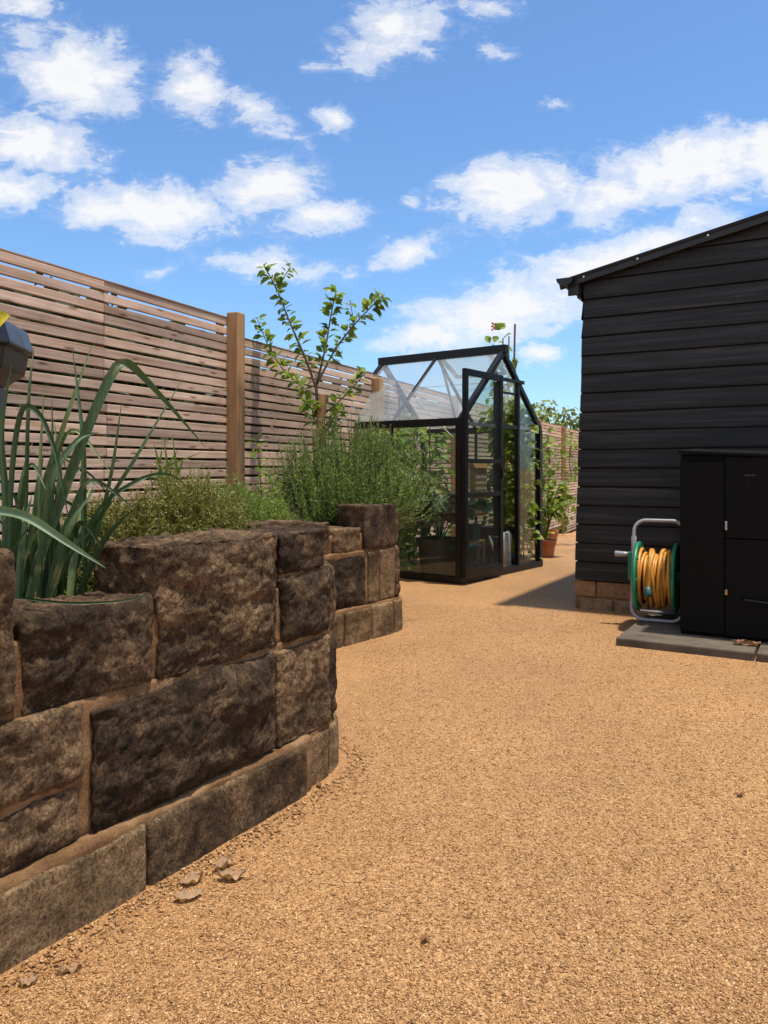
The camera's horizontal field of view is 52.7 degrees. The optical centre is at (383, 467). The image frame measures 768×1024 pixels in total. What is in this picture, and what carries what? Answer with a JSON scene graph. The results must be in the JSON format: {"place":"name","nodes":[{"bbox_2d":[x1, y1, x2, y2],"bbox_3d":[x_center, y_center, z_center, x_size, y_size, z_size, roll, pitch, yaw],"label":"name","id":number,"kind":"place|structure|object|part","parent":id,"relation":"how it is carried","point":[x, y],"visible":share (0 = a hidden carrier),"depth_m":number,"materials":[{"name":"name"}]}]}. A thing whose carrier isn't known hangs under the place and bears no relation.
{"place":"outdoors","nodes":[
{"label":"outdoors","id":0,"kind":"place"},
{"bbox_2d":[0,521,767,1023],"bbox_3d":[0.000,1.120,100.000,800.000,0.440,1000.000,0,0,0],"label":"ground","id":1,"kind":"structure","parent":0,"point":[548,585],"depth_m":1.96,"materials":[{"name":"beige gravel"}]},
{"bbox_2d":[0,519,338,973],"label":"stone wall","id":2,"kind":"structure","parent":1,"relation":"on","point":[184,715],"depth_m":1.73,"materials":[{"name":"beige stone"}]},
{"bbox_2d":[35,461,259,597],"bbox_3d":[-0.651,0.231,2.264,0.751,0.506,0.746,0,0,-32],"label":"thyme bush","id":3,"kind":"object","parent":2,"relation":"on","point":[196,508],"visible":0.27,"depth_m":2.36,"materials":[{"name":"green plant"}]},
{"bbox_2d":[0,272,577,542],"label":"hedge","id":4,"kind":"object","parent":1,"relation":"on","point":[106,413],"visible":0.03,"depth_m":5.00,"materials":[{"name":"green plant"}]},
{"bbox_2d":[0,248,580,552],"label":"fence","id":5,"kind":"object","parent":1,"relation":"on","point":[235,402],"visible":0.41,"depth_m":4.42,"materials":[{"name":"brown wood"}]},
{"bbox_2d":[513,427,579,524],"bbox_3d":[2.035,0.102,9.594,1.009,1.199,0.514,0,0,0],"label":"climbing plant","id":6,"kind":"object","parent":5,"relation":"attached to","point":[550,440],"visible":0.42,"depth_m":9.60,"materials":[{"name":"green plant"}]},
{"bbox_2d":[561,428,579,483],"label":"climbing plant","id":7,"kind":"object","parent":5,"relation":"attached to","point":[570,450],"visible":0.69,"depth_m":13.20,"materials":[{"name":"green plant"}]},
{"bbox_2d":[250,260,391,442],"bbox_3d":[-0.452,-0.412,4.944,1.016,1.818,0.499,0,0,16],"label":"apple tree","id":8,"kind":"object","parent":1,"relation":"on","point":[336,407],"visible":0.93,"depth_m":4.92,"materials":[{"name":"green plant"}]},
{"bbox_2d":[302,503,402,648],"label":"stone wall","id":9,"kind":"structure","parent":1,"relation":"on","point":[361,551],"depth_m":4.09,"materials":[{"name":"beige stone"}]},
{"bbox_2d":[343,429,396,450],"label":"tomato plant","id":10,"kind":"object","parent":1,"relation":"on","point":[388,432],"visible":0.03,"depth_m":6.80,"materials":[{"name":"green plant"}]},
{"bbox_2d":[0,606,767,1023],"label":"gravel surface","id":11,"kind":"object","parent":1,"relation":"on","point":[522,1006],"visible":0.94,"depth_m":1.52,"materials":[{"name":"beige gravel"}]},
{"bbox_2d":[17,972,36,986],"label":"dry leaf","id":12,"kind":"object","parent":11,"relation":"on","point":[30,979],"visible":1,"depth_m":1.35,"materials":[{"name":"beige plant"}]},
{"bbox_2d":[55,963,81,974],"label":"dry leaf","id":13,"kind":"object","parent":11,"relation":"on","point":[62,969],"visible":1,"depth_m":1.38,"materials":[{"name":"beige plant"}]},
{"bbox_2d":[170,888,203,902],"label":"dry leaf","id":14,"kind":"object","parent":11,"relation":"on","point":[183,895],"visible":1,"depth_m":1.62,"materials":[{"name":"beige plant"}]},
{"bbox_2d":[0,736,377,1013],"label":"loose grit","id":15,"kind":"object","parent":11,"relation":"on","point":[47,954],"visible":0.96,"depth_m":1.68,"materials":[{"name":"beige gravel"}]},
{"bbox_2d":[177,871,202,884],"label":"dry leaf","id":16,"kind":"object","parent":11,"relation":"on","point":[194,877],"visible":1,"depth_m":1.68,"materials":[{"name":"beige plant"}]},
{"bbox_2d":[213,854,231,870],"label":"dry leaf","id":17,"kind":"object","parent":11,"relation":"on","point":[223,862],"visible":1,"depth_m":1.75,"materials":[{"name":"beige plant"}]},
{"bbox_2d":[214,868,245,879],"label":"dry leaf","id":18,"kind":"object","parent":11,"relation":"on","point":[228,873],"visible":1,"depth_m":1.70,"materials":[{"name":"beige plant"}]},
{"bbox_2d":[421,933,427,941],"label":"dry leaf","id":19,"kind":"object","parent":11,"relation":"on","point":[424,937],"visible":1,"depth_m":1.47,"materials":[{"name":"brown plant"}]},
{"bbox_2d":[370,431,419,570],"bbox_3d":[0.041,0.306,6.579,0.553,1.257,0.542,0,0,-23],"label":"tomato plant","id":20,"kind":"object","parent":1,"relation":"on","point":[409,537],"visible":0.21,"depth_m":6.55,"materials":[{"name":"green plant"}]},
{"bbox_2d":[383,415,417,566],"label":"tomato plant","id":21,"kind":"object","parent":1,"relation":"on","point":[409,431],"visible":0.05,"depth_m":7.08,"materials":[{"name":"green plant"}]},
{"bbox_2d":[390,413,440,554],"bbox_3d":[0.261,0.193,7.433,0.586,1.420,0.589,0,0,0],"label":"tomato plant","id":22,"kind":"object","parent":1,"relation":"on","point":[415,547],"visible":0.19,"depth_m":7.42,"materials":[{"name":"green plant"}]},
{"bbox_2d":[398,426,454,565],"bbox_3d":[0.406,0.232,6.957,0.590,1.279,0.598,0,0,0],"label":"tomato plant","id":23,"kind":"object","parent":1,"relation":"on","point":[434,474],"visible":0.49,"depth_m":6.92,"materials":[{"name":"green plant"}]},
{"bbox_2d":[416,536,454,575],"bbox_3d":[0.463,0.740,6.421,0.400,0.320,0.400,0,0,0],"label":"plant pot","id":24,"kind":"object","parent":1,"relation":"on","point":[436,556],"visible":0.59,"depth_m":6.27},
{"bbox_2d":[404,489,492,539],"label":"courgette plant","id":25,"kind":"object","parent":24,"relation":"in","point":[446,512],"visible":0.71,"depth_m":6.27,"materials":[{"name":"green plant"}]},
{"bbox_2d":[333,344,542,584],"bbox_3d":[0.507,-0.070,6.913,1.396,1.940,1.453,0,0,37],"label":"greenhouse","id":26,"kind":"object","parent":1,"relation":"on","point":[462,431],"visible":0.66,"depth_m":6.45,"materials":[{"name":"metal"}]},
{"bbox_2d":[469,463,488,516],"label":"insect house","id":27,"kind":"structure","parent":26,"relation":"hanging from","point":[477,477],"depth_m":6.74,"materials":[{"name":"brown wood"}]},
{"bbox_2d":[462,368,503,578],"bbox_3d":[0.794,0.042,6.173,0.044,1.616,0.623,0,0,37],"label":"door","id":28,"kind":"structure","parent":26,"relation":"in","point":[467,573],"depth_m":6.07,"materials":[{"name":"black metal"}]},
{"bbox_2d":[469,539,484,565],"bbox_3d":[0.744,0.765,6.873,0.218,0.250,0.260,0,0,37],"label":"staging table","id":29,"kind":"object","parent":1,"relation":"on","point":[477,541],"visible":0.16,"depth_m":6.89,"materials":[{"name":"brown wood"}]},
{"bbox_2d":[469,523,480,539],"bbox_3d":[0.798,0.568,6.895,0.130,0.140,0.130,0,0,0],"label":"plant pot","id":30,"kind":"object","parent":29,"relation":"on","point":[475,534],"visible":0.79,"depth_m":6.84,"materials":[{"name":"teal plastic"}]},
{"bbox_2d":[478,525,513,564],"bbox_3d":[1.043,0.710,7.135,0.300,0.340,0.320,0,0,37],"label":"planting trough","id":31,"kind":"object","parent":1,"relation":"on","point":[486,532],"visible":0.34,"depth_m":7.03,"materials":[{"name":"grey metal"}]},
{"bbox_2d":[476,390,528,529],"bbox_3d":[1.085,-0.067,7.144,0.481,1.326,0.500,0,0,0],"label":"bean vine","id":32,"kind":"object","parent":31,"relation":"in","point":[488,430],"visible":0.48,"depth_m":7.09,"materials":[{"name":"green plant"}]},
{"bbox_2d":[488,531,511,566],"bbox_3d":[1.034,0.715,6.851,0.159,0.309,0.345,0,0,62],"label":"watering can","id":33,"kind":"object","parent":1,"relation":"on","point":[507,537],"visible":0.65,"depth_m":6.79,"materials":[{"name":"metal"}]},
{"bbox_2d":[484,322,521,525],"bbox_3d":[1.355,-0.307,8.602,0.440,2.622,0.451,0,0,18],"label":"runner bean","id":34,"kind":"object","parent":1,"relation":"on","point":[514,361],"visible":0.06,"depth_m":8.57,"materials":[{"name":"green plant"}]},
{"bbox_2d":[503,403,544,560],"bbox_3d":[1.268,0.129,7.078,0.387,1.503,0.418,0,0,-44],"label":"squash vine","id":35,"kind":"object","parent":1,"relation":"on","point":[526,515],"visible":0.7,"depth_m":7.04,"materials":[{"name":"green plant"}]},
{"bbox_2d":[507,434,556,547],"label":"climbing plant","id":36,"kind":"object","parent":1,"relation":"on","point":[530,471],"visible":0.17,"depth_m":8.85,"materials":[{"name":"green plant"}]},
{"bbox_2d":[533,538,556,557],"bbox_3d":[1.641,0.817,7.900,0.238,0.180,0.238,0,0,0],"label":"plant pot","id":37,"kind":"object","parent":1,"relation":"on","point":[549,547],"visible":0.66,"depth_m":7.81,"materials":[{"name":"ceramic"}]},
{"bbox_2d":[513,481,573,539],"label":"pot plant","id":38,"kind":"object","parent":37,"relation":"in","point":[548,511],"visible":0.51,"depth_m":7.91,"materials":[{"name":"green plant"}]},
{"bbox_2d":[533,400,558,425],"bbox_3d":[3.364,-0.157,18.881,2.213,3.011,2.102,0,0,20],"label":"tree","id":39,"kind":"object","parent":1,"relation":"on","point":[543,417],"depth_m":18.66,"materials":[{"name":"green plant"}]},
{"bbox_2d":[548,530,558,545],"bbox_3d":[2.001,0.850,9.400,0.238,0.190,0.238,0,0,0],"label":"plant pot","id":40,"kind":"object","parent":1,"relation":"on","point":[554,535],"visible":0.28,"depth_m":9.31,"materials":[{"name":"ceramic"}]},
{"bbox_2d":[544,406,580,497],"bbox_3d":[4.877,-0.225,18.229,2.419,3.144,2.241,0,0,42],"label":"tree","id":41,"kind":"object","parent":1,"relation":"on","point":[564,423],"visible":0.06,"depth_m":17.98,"materials":[{"name":"green plant"}]},
{"bbox_2d":[558,492,575,533],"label":"climbing plant","id":42,"kind":"object","parent":1,"relation":"on","point":[566,523],"visible":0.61,"depth_m":13.99,"materials":[{"name":"green plant"}]},
{"bbox_2d":[556,211,767,614],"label":"shed","id":43,"kind":"structure","parent":1,"relation":"on","point":[674,350],"depth_m":4.71,"materials":[{"name":"wood"}]},
{"bbox_2d":[0,0,767,429],"label":"sky","id":44,"kind":"structure","parent":0,"point":[454,161],"materials":[{"name":"blue"}]},
{"bbox_2d":[469,527,472,540],"bbox_3d":[0.713,0.578,6.833,0.140,0.120,0.140,0,0,0],"label":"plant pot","id":45,"kind":"object","parent":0,"point":[470,530],"visible":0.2,"depth_m":6.79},
{"bbox_2d":[469,562,478,568],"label":"stone block","id":46,"kind":"structure","parent":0,"point":[473,564],"depth_m":6.43,"materials":[{"name":"concrete"}]},
{"bbox_2d":[469,543,482,561],"bbox_3d":[0.709,0.710,6.497,0.240,0.140,0.240,0,0,0],"label":"plant pot","id":47,"kind":"object","parent":46,"relation":"on","point":[474,550],"visible":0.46,"depth_m":6.42,"materials":[{"name":"teal plastic"}]},
{"bbox_2d":[616,613,767,662],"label":"paving","id":48,"kind":"structure","parent":0,"point":[668,637],"depth_m":3.85,"materials":[{"name":"concrete"}]},
{"bbox_2d":[614,518,679,623],"bbox_3d":[1.506,0.573,4.389,0.388,0.569,0.392,0,0,26],"label":"hose reel","id":49,"kind":"object","parent":48,"relation":"on","point":[653,577],"visible":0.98,"depth_m":4.29,"materials":[{"name":"green plastic"}]},
{"bbox_2d":[678,448,767,641],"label":"storage cabinet","id":50,"kind":"object","parent":48,"relation":"on","point":[724,543],"visible":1,"depth_m":3.90,"materials":[{"name":"black paint"}]},
{"bbox_3d":[2.032,0.147,3.721,0.727,0.408,0.027,0,0,30],"label":"door","id":51,"kind":"part","parent":50,"relation":"part of","materials":[{"name":"black paint"}]},
{"bbox_3d":[2.027,0.599,3.713,0.727,0.484,0.046,0,0,30],"label":"door","id":52,"kind":"part","parent":50,"relation":"part of","materials":[{"name":"black paint"}]},
{"bbox_2d":[731,639,746,643],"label":"dry leaf","id":53,"kind":"object","parent":48,"relation":"on","point":[738,641],"visible":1,"depth_m":3.76,"materials":[{"name":"brown plant"}]},
{"bbox_2d":[747,640,760,645],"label":"dry leaf","id":54,"kind":"object","parent":48,"relation":"on","point":[749,642],"visible":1,"depth_m":3.73,"materials":[{"name":"brown plant"}]},
{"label":"bed soil","id":55,"kind":"structure","parent":0,"visible":0},
{"bbox_2d":[0,320,33,413],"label":"solar light","id":56,"kind":"object","parent":55,"relation":"on","point":[16,349],"visible":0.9,"depth_m":2.08,"materials":[{"name":"grey plastic"}]},
{"bbox_2d":[0,311,9,325],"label":"yellow leaf","id":57,"kind":"object","parent":56,"relation":"on","point":[4,316],"visible":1,"depth_m":1.88,"materials":[{"name":"yellow plant"}]},
{"bbox_2d":[0,506,105,567],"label":"leek plant","id":58,"kind":"object","parent":55,"relation":"on","point":[37,522],"visible":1,"depth_m":1.52,"materials":[{"name":"green plant"}]},
{"bbox_2d":[0,402,125,596],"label":"leek plant","id":59,"kind":"object","parent":55,"relation":"on","point":[58,486],"visible":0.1,"depth_m":1.97,"materials":[{"name":"green plant"}]},
{"bbox_2d":[0,346,205,604],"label":"leek plant","id":60,"kind":"object","parent":55,"relation":"on","point":[33,577],"visible":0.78,"depth_m":1.77,"materials":[{"name":"green plant"}]},
{"bbox_2d":[154,436,200,492],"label":"leek plant","id":61,"kind":"object","parent":55,"relation":"on","point":[169,464],"visible":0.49,"depth_m":2.90,"materials":[{"name":"green plant"}]},
{"bbox_2d":[207,467,298,528],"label":"thyme bush","id":62,"kind":"object","parent":55,"relation":"on","point":[256,511],"visible":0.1,"depth_m":2.66,"materials":[{"name":"green plant"}]},
{"bbox_2d":[247,433,267,498],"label":"leafy shoot","id":63,"kind":"object","parent":55,"relation":"on","point":[259,451],"visible":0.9,"depth_m":4.28,"materials":[{"name":"green plant"}]},
{"bbox_2d":[254,468,279,503],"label":"leafy shoot","id":64,"kind":"object","parent":55,"relation":"on","point":[261,475],"visible":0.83,"depth_m":4.00,"materials":[{"name":"green plant"}]},
{"bbox_2d":[261,460,287,519],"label":"leafy shoot","id":65,"kind":"object","parent":55,"relation":"on","point":[278,483],"visible":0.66,"depth_m":3.61,"materials":[{"name":"green plant"}]},
{"bbox_2d":[315,394,326,450],"bbox_3d":[-0.420,-0.070,4.930,0.112,0.804,0.050,0,0,0],"label":"wooden stake","id":66,"kind":"object","parent":55,"relation":"on","point":[322,398],"visible":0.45,"depth_m":4.91,"materials":[{"name":"brown wood"}]},
{"bbox_2d":[252,409,447,525],"bbox_3d":[-0.205,-0.001,4.545,1.175,0.711,0.746,0,0,0],"label":"rosemary bush","id":67,"kind":"object","parent":55,"relation":"on","point":[325,484],"visible":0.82,"depth_m":4.42,"materials":[{"name":"green plant"}]}
]}

